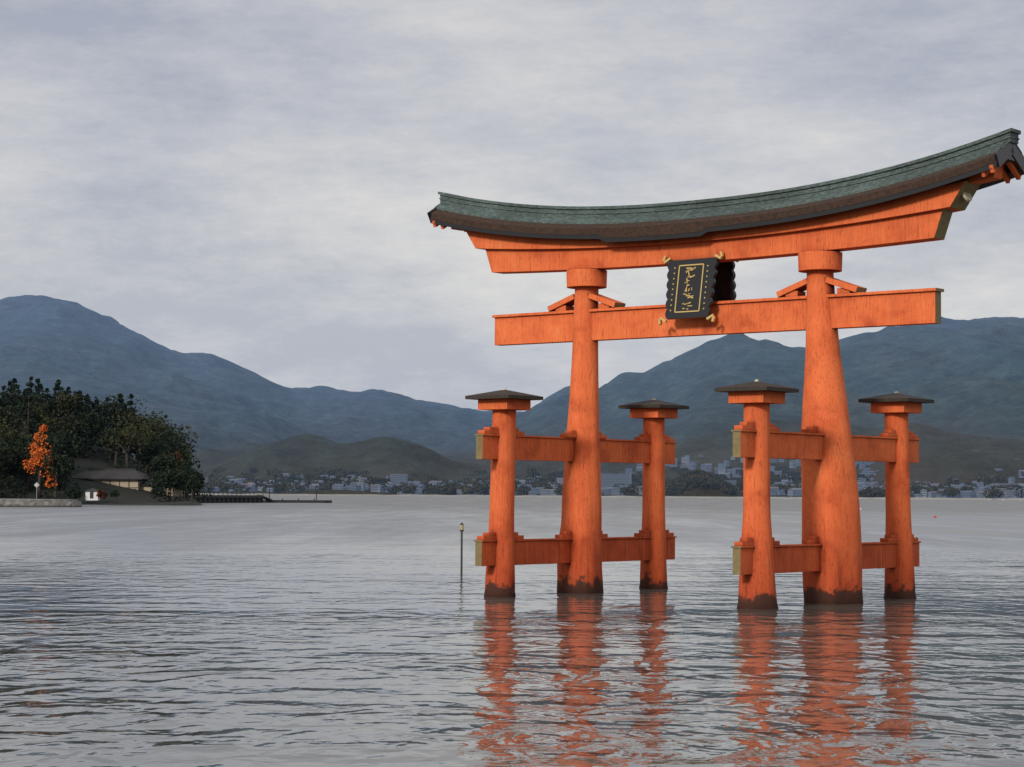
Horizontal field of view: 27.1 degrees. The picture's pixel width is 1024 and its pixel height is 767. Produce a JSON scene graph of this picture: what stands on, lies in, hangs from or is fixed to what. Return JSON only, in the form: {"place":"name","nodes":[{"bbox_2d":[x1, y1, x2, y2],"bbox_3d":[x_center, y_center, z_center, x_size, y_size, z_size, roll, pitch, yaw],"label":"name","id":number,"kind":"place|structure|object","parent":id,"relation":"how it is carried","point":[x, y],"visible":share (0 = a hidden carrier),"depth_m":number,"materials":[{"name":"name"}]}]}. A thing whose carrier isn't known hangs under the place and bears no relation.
{"place":"outdoors","nodes":[
{"label":"outdoors","id":0,"kind":"place"},
{"bbox_2d":[0,434,201,505],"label":"headland","id":1,"kind":"object","parent":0,"point":[128,496],"depth_m":629.05,"materials":[{"name":"soil"}]},
{"bbox_2d":[0,376,211,503],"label":"headland trees","id":2,"kind":"object","parent":1,"relation":"on","point":[53,428],"visible":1,"depth_m":656.28,"materials":[{"name":"green plant"}]},
{"bbox_2d":[67,469,181,499],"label":"house","id":3,"kind":"structure","parent":1,"relation":"on","point":[132,479],"depth_m":634.75,"materials":[{"name":"paint"}]},
{"bbox_2d":[0,496,1023,766],"bbox_3d":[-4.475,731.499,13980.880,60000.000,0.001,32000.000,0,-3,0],"label":"sea water","id":4,"kind":"structure","parent":0,"point":[358,632],"depth_m":51.75,"materials":[{"name":"grey liquid"}]},
{"bbox_2d":[189,489,331,502],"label":"pier","id":5,"kind":"structure","parent":4,"relation":"on","point":[240,498],"depth_m":768.79,"materials":[{"name":"metal"}]},
{"bbox_2d":[784,497,1008,517],"bbox_3d":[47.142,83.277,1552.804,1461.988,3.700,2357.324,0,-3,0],"label":"boats and buoys","id":6,"kind":"object","parent":4,"relation":"on","point":[934,516],"visible":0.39,"depth_m":2610.42,"materials":[{"name":"grey"}]},
{"bbox_2d":[0,295,1023,497],"bbox_3d":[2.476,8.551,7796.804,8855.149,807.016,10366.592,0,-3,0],"label":"mountain terrain","id":7,"kind":"structure","parent":0,"point":[967,377],"depth_m":5639.48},
{"bbox_2d":[186,467,1023,497],"bbox_3d":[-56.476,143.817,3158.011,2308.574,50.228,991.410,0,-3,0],"label":"shore trees","id":8,"kind":"object","parent":7,"relation":"on","point":[687,479],"visible":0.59,"depth_m":2879.03,"materials":[{"name":"green plant"}]},
{"bbox_2d":[189,493,1023,499],"bbox_3d":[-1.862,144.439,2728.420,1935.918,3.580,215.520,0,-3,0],"label":"seawall","id":9,"kind":"object","parent":7,"relation":"on","point":[918,498],"visible":0.48,"depth_m":2777.60,"materials":[{"name":"concrete"}]},
{"bbox_2d":[204,455,1023,497],"bbox_3d":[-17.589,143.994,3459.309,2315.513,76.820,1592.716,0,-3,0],"label":"town buildings","id":10,"kind":"structure","parent":7,"relation":"on","point":[608,481],"depth_m":2955.32,"materials":[{"name":"grey"}]},
{"bbox_2d":[0,0,1023,411],"label":"sky","id":11,"kind":"structure","parent":0,"point":[253,185],"materials":[{"name":"grey"}]},
{"label":"seabed","id":12,"kind":"structure","parent":0,"visible":0},
{"bbox_2d":[0,499,81,506],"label":"seawall","id":13,"kind":"object","parent":12,"relation":"on","point":[39,503],"visible":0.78,"depth_m":499.93,"materials":[{"name":"stone"}]},
{"bbox_2d":[34,482,38,499],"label":"street lamp","id":14,"kind":"object","parent":13,"relation":"on","point":[36,484],"visible":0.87,"depth_m":506.81,"materials":[{"name":"grey metal"}]},
{"bbox_2d":[460,523,463,574],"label":"marker pole","id":15,"kind":"object","parent":12,"relation":"on","point":[461,530],"visible":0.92,"depth_m":96.68,"materials":[{"name":"grey metal"}]},
{"bbox_2d":[427,128,1023,608],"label":"torii","id":16,"kind":"object","parent":12,"relation":"on","point":[697,248],"visible":0.93,"depth_m":76.60,"materials":[{"name":"paint"}]}
]}

